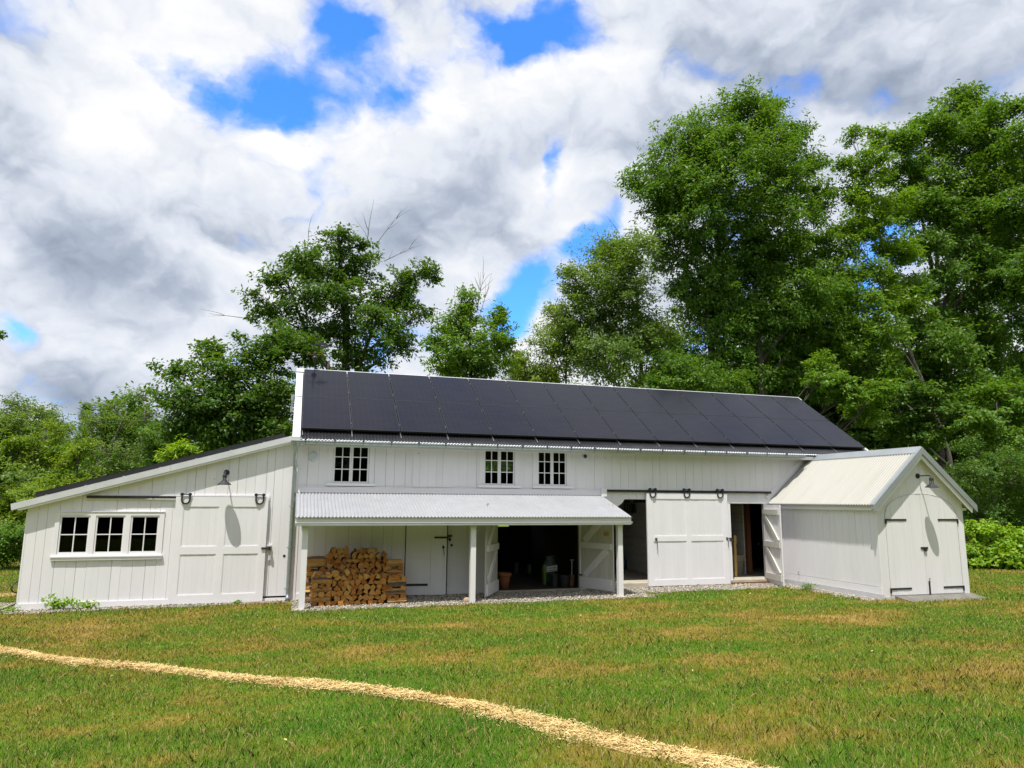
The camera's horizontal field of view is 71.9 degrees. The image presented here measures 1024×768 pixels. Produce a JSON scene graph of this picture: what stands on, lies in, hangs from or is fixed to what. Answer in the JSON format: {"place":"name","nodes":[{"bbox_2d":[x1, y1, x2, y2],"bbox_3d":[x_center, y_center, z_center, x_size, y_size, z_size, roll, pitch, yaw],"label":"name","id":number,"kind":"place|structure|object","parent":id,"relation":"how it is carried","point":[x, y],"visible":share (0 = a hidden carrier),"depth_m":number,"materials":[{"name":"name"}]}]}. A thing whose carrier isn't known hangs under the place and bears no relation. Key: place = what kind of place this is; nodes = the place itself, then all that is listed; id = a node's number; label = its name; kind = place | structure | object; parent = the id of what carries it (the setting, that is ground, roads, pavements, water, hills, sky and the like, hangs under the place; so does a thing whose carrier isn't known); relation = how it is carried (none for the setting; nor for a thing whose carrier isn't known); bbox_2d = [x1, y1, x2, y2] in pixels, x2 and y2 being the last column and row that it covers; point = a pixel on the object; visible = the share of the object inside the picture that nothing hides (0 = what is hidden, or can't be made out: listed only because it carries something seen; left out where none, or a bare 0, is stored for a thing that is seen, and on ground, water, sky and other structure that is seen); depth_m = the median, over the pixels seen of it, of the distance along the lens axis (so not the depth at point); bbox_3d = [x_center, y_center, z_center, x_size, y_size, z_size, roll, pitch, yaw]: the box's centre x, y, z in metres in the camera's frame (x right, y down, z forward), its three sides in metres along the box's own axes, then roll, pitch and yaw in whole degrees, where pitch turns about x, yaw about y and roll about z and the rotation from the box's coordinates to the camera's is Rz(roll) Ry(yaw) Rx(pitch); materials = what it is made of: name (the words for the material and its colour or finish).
{"place":"outdoors","nodes":[
{"label":"outdoors","id":0,"kind":"place"},
{"bbox_2d":[72,402,94,445],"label":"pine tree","id":1,"kind":"object","parent":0,"point":[78,415],"visible":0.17,"depth_m":52.96,"materials":[{"name":"green plant"}]},
{"bbox_2d":[97,409,115,450],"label":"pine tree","id":2,"kind":"object","parent":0,"point":[103,440],"visible":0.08,"depth_m":53.95,"materials":[{"name":"green plant"}]},
{"bbox_2d":[0,592,780,767],"bbox_3d":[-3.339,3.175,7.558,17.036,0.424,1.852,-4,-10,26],"label":"path","id":3,"kind":"structure","parent":0,"point":[632,752],"depth_m":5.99,"materials":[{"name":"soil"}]},
{"bbox_2d":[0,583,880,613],"bbox_3d":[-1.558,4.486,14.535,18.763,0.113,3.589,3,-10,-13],"label":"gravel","id":4,"kind":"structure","parent":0,"point":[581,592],"depth_m":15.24,"materials":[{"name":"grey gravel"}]},
{"bbox_2d":[0,444,1023,767],"bbox_3d":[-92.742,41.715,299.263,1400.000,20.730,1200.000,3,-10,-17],"label":"ground","id":5,"kind":"structure","parent":0,"point":[378,680],"depth_m":7.57,"materials":[{"name":"green plant"}]},
{"bbox_2d":[0,520,24,569],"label":"bush","id":6,"kind":"object","parent":5,"relation":"on","point":[15,538],"visible":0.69,"depth_m":20.86,"materials":[{"name":"green plant"}]},
{"bbox_2d":[0,450,27,484],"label":"woodland tree","id":7,"kind":"object","parent":5,"relation":"on","point":[6,462],"visible":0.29,"depth_m":35.51,"materials":[{"name":"green plant"}]},
{"bbox_2d":[0,479,57,550],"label":"bush","id":8,"kind":"object","parent":5,"relation":"on","point":[14,494],"visible":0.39,"depth_m":25.94,"materials":[{"name":"green plant"}]},
{"bbox_2d":[0,416,75,492],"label":"broadleaf tree","id":9,"kind":"object","parent":5,"relation":"on","point":[14,443],"visible":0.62,"depth_m":35.88,"materials":[{"name":"green plant"}]},
{"bbox_2d":[0,390,78,449],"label":"broadleaf tree","id":10,"kind":"object","parent":5,"relation":"on","point":[13,405],"visible":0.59,"depth_m":43.42,"materials":[{"name":"green plant"}]},
{"bbox_2d":[0,410,101,515],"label":"woodland tree","id":11,"kind":"object","parent":5,"relation":"on","point":[20,477],"visible":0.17,"depth_m":36.92,"materials":[{"name":"green plant"}]},
{"bbox_2d":[20,430,110,489],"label":"broadleaf tree","id":12,"kind":"object","parent":5,"relation":"on","point":[80,452],"visible":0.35,"depth_m":31.52,"materials":[{"name":"green plant"}]},
{"bbox_2d":[31,406,111,472],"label":"woodland tree","id":13,"kind":"object","parent":5,"relation":"on","point":[53,417],"visible":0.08,"depth_m":72.68,"materials":[{"name":"green plant"}]},
{"bbox_2d":[36,381,166,484],"bbox_3d":[-21.315,4.054,38.085,7.321,8.543,7.294,9,-13,-42],"label":"woodland tree","id":14,"kind":"object","parent":5,"relation":"on","point":[130,407],"visible":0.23,"depth_m":37.60,"materials":[{"name":"green plant"}]},
{"bbox_2d":[67,385,162,478],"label":"broadleaf tree","id":15,"kind":"object","parent":5,"relation":"on","point":[107,464],"visible":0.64,"depth_m":35.57,"materials":[{"name":"green plant"}]},
{"bbox_2d":[65,417,173,463],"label":"woodland tree","id":16,"kind":"object","parent":5,"relation":"on","point":[129,444],"visible":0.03,"depth_m":53.89,"materials":[{"name":"green plant"}]},
{"bbox_2d":[125,422,181,467],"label":"broadleaf tree","id":17,"kind":"object","parent":5,"relation":"on","point":[151,439],"visible":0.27,"depth_m":31.07,"materials":[{"name":"green plant"}]},
{"bbox_2d":[153,433,202,462],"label":"sapling","id":18,"kind":"object","parent":5,"relation":"on","point":[183,449],"visible":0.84,"depth_m":19.47,"materials":[{"name":"green plant"}]},
{"bbox_2d":[139,322,334,452],"bbox_3d":[-8.396,1.739,21.807,5.703,7.756,3.151,6,-11,-29],"label":"broadleaf tree","id":19,"kind":"object","parent":5,"relation":"on","point":[216,414],"visible":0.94,"depth_m":21.50,"materials":[{"name":"green plant"}]},
{"bbox_2d":[193,365,295,452],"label":"woodland tree","id":20,"kind":"object","parent":5,"relation":"on","point":[292,377],"visible":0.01,"depth_m":37.99,"materials":[{"name":"green plant"}]},
{"bbox_2d":[203,201,444,372],"bbox_3d":[-8.493,-0.967,32.417,10.264,16.524,5.945,0,-9,3],"label":"broadleaf tree","id":21,"kind":"object","parent":5,"relation":"on","point":[337,289],"visible":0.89,"depth_m":32.35,"materials":[{"name":"green plant"}]},
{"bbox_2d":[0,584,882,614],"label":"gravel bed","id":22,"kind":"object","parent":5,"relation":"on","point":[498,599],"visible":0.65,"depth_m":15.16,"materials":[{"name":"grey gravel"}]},
{"bbox_2d":[41,593,77,608],"bbox_3d":[-8.617,4.144,13.441,0.679,0.329,0.348,0,-9,4],"label":"weed","id":23,"kind":"object","parent":22,"relation":"on","point":[55,604],"visible":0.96,"depth_m":13.41,"materials":[{"name":"green plant"}]},
{"bbox_2d":[72,600,99,608],"bbox_3d":[-8.201,4.253,13.577,0.468,0.241,0.334,5,-10,-25],"label":"weed","id":24,"kind":"object","parent":22,"relation":"on","point":[84,605],"visible":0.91,"depth_m":13.55,"materials":[{"name":"green plant"}]},
{"bbox_2d":[387,598,405,603],"bbox_3d":[-2.355,4.422,14.394,0.385,0.120,0.129,3,-52,-16],"label":"firewood log","id":25,"kind":"object","parent":22,"relation":"on","point":[397,601],"visible":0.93,"depth_m":14.35,"materials":[{"name":"brown wood"}]},
{"bbox_2d":[415,260,520,379],"bbox_3d":[-1.500,0.606,27.710,4.547,11.950,3.398,3,-10,-17],"label":"broadleaf tree","id":26,"kind":"object","parent":5,"relation":"on","point":[462,360],"visible":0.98,"depth_m":27.89,"materials":[{"name":"green plant"}]},
{"bbox_2d":[11,368,977,610],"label":"barn","id":27,"kind":"structure","parent":5,"relation":"on","point":[396,470],"depth_m":16.10,"materials":[{"name":"white paint"}]},
{"bbox_2d":[56,516,90,553],"bbox_3d":[-8.579,2.954,13.820,0.529,0.741,0.035,3,-10,-17],"label":"window","id":28,"kind":"structure","parent":27,"relation":"in","point":[61,517],"depth_m":13.79,"materials":[{"name":"white paint"}]},
{"bbox_2d":[93,516,125,553],"bbox_3d":[-7.985,2.987,14.000,0.522,0.741,0.035,3,-10,-17],"label":"window","id":29,"kind":"structure","parent":27,"relation":"in","point":[97,517],"depth_m":13.97,"materials":[{"name":"white paint"}]},
{"bbox_2d":[128,516,159,552],"bbox_3d":[-7.392,3.021,14.179,0.522,0.741,0.035,3,-10,-17],"label":"window","id":30,"kind":"structure","parent":27,"relation":"in","point":[131,525],"depth_m":14.15,"materials":[{"name":"white paint"}]},
{"bbox_2d":[167,493,270,603],"bbox_3d":[-5.943,3.350,14.476,1.890,2.198,0.096,3,-10,-17],"label":"sliding door","id":31,"kind":"structure","parent":27,"relation":"in","point":[219,547],"depth_m":14.46,"materials":[{"name":"white paint"}]},
{"bbox_2d":[217,470,230,484],"bbox_3d":[-5.911,1.917,14.545,0.276,0.320,0.493,3,-10,-17],"label":"wall lamp","id":32,"kind":"object","parent":27,"relation":"attached to","point":[224,481],"visible":1,"depth_m":14.40,"materials":[{"name":"black metal"}]},
{"bbox_2d":[308,452,318,461],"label":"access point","id":33,"kind":"structure","parent":27,"relation":"attached to","point":[313,456],"depth_m":15.32,"materials":[{"name":"white plastic"}]},
{"bbox_2d":[306,333,330,369],"bbox_3d":[-5.002,-0.849,18.253,0.396,0.990,0.478,-6,-12,36],"label":"weathervane","id":34,"kind":"object","parent":27,"relation":"on","point":[315,358],"visible":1,"depth_m":18.22,"materials":[{"name":"black metal"}]},
{"bbox_2d":[326,447,374,485],"bbox_3d":[-3.546,1.764,15.569,1.050,0.962,0.115,3,-10,-17],"label":"window","id":35,"kind":"structure","parent":27,"relation":"in","point":[332,450],"depth_m":15.53,"materials":[{"name":"white paint"}]},
{"bbox_2d":[405,525,446,594],"bbox_3d":[-1.901,3.668,15.659,0.900,1.960,0.079,2,-9,-8],"label":"door","id":36,"kind":"structure","parent":27,"relation":"in","point":[426,545],"depth_m":15.63,"materials":[{"name":"white paint"}]},
{"bbox_2d":[484,503,498,596],"bbox_3d":[-0.437,3.658,15.717,0.068,1.980,1.065,-2,-10,12],"label":"door","id":37,"kind":"structure","parent":27,"relation":"in","point":[491,531],"depth_m":15.53,"materials":[{"name":"paint"}]},
{"bbox_2d":[478,451,520,487],"bbox_3d":[-0.296,1.948,16.551,1.030,0.962,0.115,3,-10,-17],"label":"window","id":38,"kind":"structure","parent":27,"relation":"in","point":[516,455],"depth_m":16.52,"materials":[{"name":"white paint"}]},
{"bbox_2d":[497,572,511,588],"bbox_3d":[-0.189,4.622,16.594,0.356,0.355,0.356,3,-10,-17],"label":"flower pot","id":39,"kind":"object","parent":27,"relation":"on","point":[504,578],"visible":0.96,"depth_m":16.48,"materials":[{"name":"ceramic"}]},
{"bbox_2d":[542,555,556,584],"bbox_3d":[0.939,4.614,17.501,0.396,0.720,0.254,3,-10,-17],"label":"soil bag","id":40,"kind":"object","parent":27,"relation":"on","point":[549,565],"visible":0.91,"depth_m":17.41,"materials":[{"name":"green plastic"}]},
{"bbox_2d":[532,452,572,488],"bbox_3d":[0.961,2.020,16.930,1.020,0.962,0.115,3,-10,-17],"label":"window","id":41,"kind":"structure","parent":27,"relation":"in","point":[567,485],"depth_m":16.90,"materials":[{"name":"white paint"}]},
{"bbox_2d":[550,574,558,586],"bbox_3d":[1.014,4.707,16.891,0.212,0.300,0.210,3,-10,-17],"label":"plant pot","id":42,"kind":"object","parent":27,"relation":"on","point":[554,579],"visible":1,"depth_m":16.82,"materials":[{"name":"black plastic"}]},
{"bbox_2d":[558,575,570,586],"bbox_3d":[1.268,4.738,16.944,0.307,0.260,0.304,3,-10,-17],"label":"plant pot","id":43,"kind":"object","parent":27,"relation":"on","point":[564,580],"visible":1,"depth_m":16.84,"materials":[{"name":"black plastic"}]},
{"bbox_2d":[569,559,573,586],"bbox_3d":[1.438,4.563,17.029,0.155,0.635,0.088,3,-10,-17],"label":"hand spade","id":44,"kind":"object","parent":27,"relation":"on","point":[571,579],"visible":1,"depth_m":16.97,"materials":[{"name":"metal"}]},
{"bbox_2d":[579,504,614,591],"bbox_3d":[1.952,3.787,16.446,0.092,1.965,1.019,9,-12,-41],"label":"door","id":45,"kind":"structure","parent":27,"relation":"in","point":[597,541],"depth_m":16.36,"materials":[{"name":"paint"}]},
{"bbox_2d":[624,502,635,512],"bbox_3d":[3.168,3.265,19.034,0.280,0.440,0.300,3,-10,-17],"label":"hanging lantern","id":46,"kind":"object","parent":27,"relation":"hanging from","point":[633,507],"visible":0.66,"depth_m":19.02,"materials":[{"name":"black metal"}]},
{"bbox_2d":[646,488,730,585],"bbox_3d":[4.418,3.800,17.617,2.290,2.363,0.095,3,-10,-17],"label":"sliding door","id":47,"kind":"structure","parent":27,"relation":"in","point":[688,534],"depth_m":17.60,"materials":[{"name":"white paint"}]},
{"bbox_2d":[733,535,736,576],"bbox_3d":[5.929,4.569,18.724,0.080,1.075,0.050,3,-10,-17],"label":"pine board","id":48,"kind":"object","parent":27,"relation":"on","point":[735,554],"visible":1,"depth_m":18.71,"materials":[{"name":"brown wood"}]},
{"bbox_2d":[732,554,745,574],"bbox_3d":[6.051,4.939,19.290,0.470,0.530,0.470,3,-10,-17],"label":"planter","id":49,"kind":"object","parent":27,"relation":"on","point":[740,558],"visible":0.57,"depth_m":19.13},
{"bbox_2d":[762,505,784,585],"bbox_3d":[6.606,4.053,17.866,0.068,1.965,0.950,1,-9,-4],"label":"door","id":50,"kind":"structure","parent":27,"relation":"in","point":[773,545],"depth_m":17.79,"materials":[{"name":"white paint"}]},
{"bbox_2d":[884,494,927,594],"bbox_3d":[8.646,3.493,15.419,1.120,2.178,0.054,3,-10,-17],"label":"door","id":51,"kind":"structure","parent":27,"relation":"in","point":[903,523],"depth_m":15.41,"materials":[{"name":"white paint"}]},
{"bbox_2d":[915,473,938,487],"bbox_3d":[9.161,2.123,15.565,0.276,0.320,0.493,3,-10,-17],"label":"wall lamp","id":52,"kind":"object","parent":27,"relation":"attached to","point":[931,482],"visible":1,"depth_m":15.45,"materials":[{"name":"black metal"}]},
{"bbox_2d":[919,494,964,594],"bbox_3d":[9.581,3.547,15.708,1.040,2.178,0.042,3,-10,-17],"label":"door","id":53,"kind":"structure","parent":27,"relation":"in","point":[939,520],"depth_m":15.70,"materials":[{"name":"white paint"}]},
{"bbox_2d":[485,461,510,470],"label":"woodland tree","id":54,"kind":"object","parent":5,"relation":"on","point":[488,469],"visible":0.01,"depth_m":42.38,"materials":[{"name":"green plant"}]},
{"bbox_2d":[487,349,527,470],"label":"tree","id":55,"kind":"object","parent":5,"relation":"on","point":[503,465],"visible":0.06,"depth_m":34.12,"materials":[{"name":"green plant"}]},
{"bbox_2d":[497,294,582,383],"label":"broadleaf tree","id":56,"kind":"object","parent":5,"relation":"on","point":[549,372],"visible":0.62,"depth_m":31.12,"materials":[{"name":"green plant"}]},
{"bbox_2d":[542,221,703,389],"bbox_3d":[4.941,-0.120,30.849,7.449,14.424,5.599,3,-10,-17],"label":"broadleaf tree","id":57,"kind":"object","parent":5,"relation":"on","point":[645,340],"visible":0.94,"depth_m":30.50,"materials":[{"name":"green plant"}]},
{"bbox_2d":[630,346,759,394],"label":"sapling","id":58,"kind":"object","parent":5,"relation":"on","point":[692,376],"visible":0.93,"depth_m":29.11,"materials":[{"name":"green plant"}]},
{"bbox_2d":[620,379,817,405],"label":"woodland tree","id":59,"kind":"object","parent":5,"relation":"on","point":[621,383],"visible":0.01,"depth_m":50.01,"materials":[{"name":"green plant"}]},
{"bbox_2d":[609,72,864,407],"bbox_3d":[12.908,-4.840,38.026,15.536,26.138,8.857,6,-11,-32],"label":"broadleaf tree","id":60,"kind":"object","parent":5,"relation":"on","point":[716,157],"visible":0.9,"depth_m":37.53,"materials":[{"name":"green plant"}]},
{"bbox_2d":[720,359,833,419],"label":"woodland tree","id":61,"kind":"object","parent":5,"relation":"on","point":[817,409],"depth_m":41.89,"materials":[{"name":"green plant"}]},
{"bbox_2d":[723,334,912,446],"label":"woodland tree","id":62,"kind":"object","parent":5,"relation":"on","point":[858,372],"visible":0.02,"depth_m":42.17,"materials":[{"name":"green plant"}]},
{"bbox_2d":[762,325,905,424],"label":"woodland tree","id":63,"kind":"object","parent":5,"relation":"on","point":[841,408],"visible":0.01,"depth_m":43.58,"materials":[{"name":"green plant"}]},
{"bbox_2d":[798,347,908,430],"bbox_3d":[14.185,2.706,30.271,6.258,8.746,3.221,3,-10,-17],"label":"sapling","id":64,"kind":"object","parent":5,"relation":"on","point":[835,383],"visible":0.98,"depth_m":30.42,"materials":[{"name":"green plant"}]},
{"bbox_2d":[836,423,885,449],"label":"woodland tree","id":65,"kind":"object","parent":5,"relation":"on","point":[858,438],"visible":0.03,"depth_m":39.23,"materials":[{"name":"green plant"}]},
{"bbox_2d":[828,409,909,449],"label":"woodland tree","id":66,"kind":"object","parent":5,"relation":"on","point":[868,429],"visible":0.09,"depth_m":40.89,"materials":[{"name":"green plant"}]},
{"bbox_2d":[810,121,969,539],"bbox_3d":[21.234,-3.541,39.890,10.440,24.378,4.866,6,-11,-30],"label":"broadleaf tree","id":67,"kind":"object","parent":5,"relation":"on","point":[888,298],"visible":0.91,"depth_m":39.56,"materials":[{"name":"green plant"}]},
{"bbox_2d":[834,400,947,468],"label":"woodland tree","id":68,"kind":"object","parent":5,"relation":"on","point":[885,442],"visible":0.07,"depth_m":43.29,"materials":[{"name":"green plant"}]},
{"bbox_2d":[836,409,992,462],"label":"woodland tree","id":69,"kind":"object","parent":5,"relation":"on","point":[961,455],"visible":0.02,"depth_m":45.38,"materials":[{"name":"green plant"}]},
{"bbox_2d":[870,378,985,453],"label":"sapling","id":70,"kind":"object","parent":5,"relation":"on","point":[923,433],"visible":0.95,"depth_m":33.38,"materials":[{"name":"green plant"}]},
{"bbox_2d":[867,343,1008,431],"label":"woodland tree","id":71,"kind":"object","parent":5,"relation":"on","point":[930,389],"visible":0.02,"depth_m":47.38,"materials":[{"name":"green plant"}]},
{"bbox_2d":[895,593,985,602],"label":"concrete ramp","id":72,"kind":"structure","parent":5,"relation":"on","point":[969,596],"depth_m":15.24,"materials":[{"name":"grey concrete"}]},
{"bbox_2d":[865,79,1023,468],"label":"broadleaf tree","id":73,"kind":"object","parent":5,"relation":"on","point":[946,337],"visible":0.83,"depth_m":44.16,"materials":[{"name":"green plant"}]},
{"bbox_2d":[893,347,1002,469],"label":"woodland tree","id":74,"kind":"object","parent":5,"relation":"on","point":[949,443],"visible":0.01,"depth_m":47.09,"materials":[{"name":"green plant"}]},
{"bbox_2d":[910,402,1023,520],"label":"woodland tree","id":75,"kind":"object","parent":5,"relation":"on","point":[960,433],"visible":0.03,"depth_m":45.33,"materials":[{"name":"green plant"}]},
{"bbox_2d":[944,431,1023,537],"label":"bush","id":76,"kind":"object","parent":5,"relation":"on","point":[991,471],"visible":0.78,"depth_m":24.93,"materials":[{"name":"green plant"}]},
{"bbox_2d":[946,377,1023,523],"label":"sapling","id":77,"kind":"object","parent":5,"relation":"on","point":[996,436],"visible":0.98,"depth_m":31.67,"materials":[{"name":"green plant"}]},
{"bbox_2d":[947,450,1023,541],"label":"woodland tree","id":78,"kind":"object","parent":5,"relation":"on","point":[964,488],"visible":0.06,"depth_m":36.35,"materials":[{"name":"green plant"}]},
{"bbox_2d":[964,517,1023,568],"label":"bush","id":79,"kind":"object","parent":5,"relation":"on","point":[1004,548],"visible":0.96,"depth_m":22.14,"materials":[{"name":"green plant"}]},
{"bbox_2d":[970,93,1023,405],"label":"broadleaf tree","id":80,"kind":"object","parent":5,"relation":"on","point":[1005,210],"visible":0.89,"depth_m":42.16,"materials":[{"name":"green plant"}]},
{"bbox_2d":[972,452,1023,510],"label":"woodland tree","id":81,"kind":"object","parent":5,"relation":"on","point":[1008,500],"visible":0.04,"depth_m":38.09,"materials":[{"name":"green plant"}]},
{"bbox_2d":[0,0,1023,443],"label":"sky","id":82,"kind":"structure","parent":0,"point":[154,154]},
{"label":"firewood log","id":83,"kind":"object","parent":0,"visible":0},
{"bbox_2d":[386,588,404,594],"bbox_3d":[-2.380,4.244,14.404,0.381,0.105,0.114,3,32,-16],"label":"firewood log","id":84,"kind":"object","parent":83,"relation":"on","point":[393,591],"visible":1,"depth_m":14.37,"materials":[{"name":"brown wood"}]},
{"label":"firewood log","id":85,"kind":"object","parent":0,"visible":0},
{"bbox_2d":[306,570,324,576],"bbox_3d":[-4.027,3.890,14.477,0.392,0.124,0.127,3,-2,-16],"label":"firewood log","id":86,"kind":"object","parent":85,"relation":"on","point":[310,573],"visible":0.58,"depth_m":14.44,"materials":[{"name":"brown wood"}]},
{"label":"firewood log","id":87,"kind":"object","parent":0,"visible":0},
{"bbox_2d":[307,562,324,567],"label":"firewood log","id":88,"kind":"object","parent":87,"relation":"on","point":[316,565],"visible":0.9,"depth_m":14.46,"materials":[{"name":"brown wood"}]},
{"bbox_2d":[307,557,324,562],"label":"firewood log","id":89,"kind":"object","parent":88,"relation":"on","point":[315,559],"visible":0.91,"depth_m":14.48,"materials":[{"name":"brown wood"}]},
{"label":"firewood log","id":90,"kind":"object","parent":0,"visible":0},
{"bbox_2d":[385,569,402,574],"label":"firewood log","id":91,"kind":"object","parent":90,"relation":"on","point":[394,571],"visible":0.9,"depth_m":14.90,"materials":[{"name":"brown wood"}]},
{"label":"firewood log","id":92,"kind":"object","parent":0,"visible":0},
{"bbox_2d":[385,560,402,566],"bbox_3d":[-2.497,3.803,14.962,0.362,0.135,0.139,3,-44,-16],"label":"firewood log","id":93,"kind":"object","parent":92,"relation":"on","point":[390,563],"visible":0.98,"depth_m":14.91,"materials":[{"name":"brown wood"}]},
{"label":"firewood log","id":94,"kind":"object","parent":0,"visible":0},
{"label":"firewood log","id":95,"kind":"object","parent":94,"relation":"on","visible":0},
{"bbox_2d":[387,579,406,586],"bbox_3d":[-2.356,4.074,14.441,0.382,0.140,0.136,3,-37,-17],"label":"firewood log","id":96,"kind":"object","parent":95,"relation":"on","point":[392,583],"visible":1,"depth_m":14.39,"materials":[{"name":"brown wood"}]},
{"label":"firewood log","id":97,"kind":"object","parent":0,"visible":0},
{"bbox_2d":[311,596,329,602],"bbox_3d":[-3.791,4.254,13.976,0.373,0.112,0.103,3,20,-18],"label":"firewood log","id":98,"kind":"object","parent":97,"relation":"on","point":[317,599],"visible":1,"depth_m":13.94,"materials":[{"name":"brown wood"}]},
{"bbox_2d":[318,591,324,597],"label":"firewood log","id":99,"kind":"object","parent":98,"relation":"on","point":[321,594],"visible":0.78,"depth_m":13.92,"materials":[{"name":"brown wood"}]},
{"bbox_2d":[311,586,331,592],"bbox_3d":[-3.784,4.077,14.008,0.394,0.100,0.100,3,21,-17],"label":"firewood log","id":100,"kind":"object","parent":99,"relation":"on","point":[318,589],"visible":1,"depth_m":13.97,"materials":[{"name":"brown wood"}]},
{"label":"firewood log","id":101,"kind":"object","parent":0,"visible":0},
{"bbox_2d":[311,582,317,588],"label":"firewood log","id":102,"kind":"object","parent":101,"relation":"on","point":[314,585],"visible":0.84,"depth_m":13.90,"materials":[{"name":"brown wood"}]},
{"bbox_2d":[312,577,331,583],"bbox_3d":[-3.776,3.901,14.031,0.394,0.127,0.130,3,8,-18],"label":"firewood log","id":103,"kind":"object","parent":102,"relation":"on","point":[321,580],"visible":1,"depth_m":13.98,"materials":[{"name":"brown wood"}]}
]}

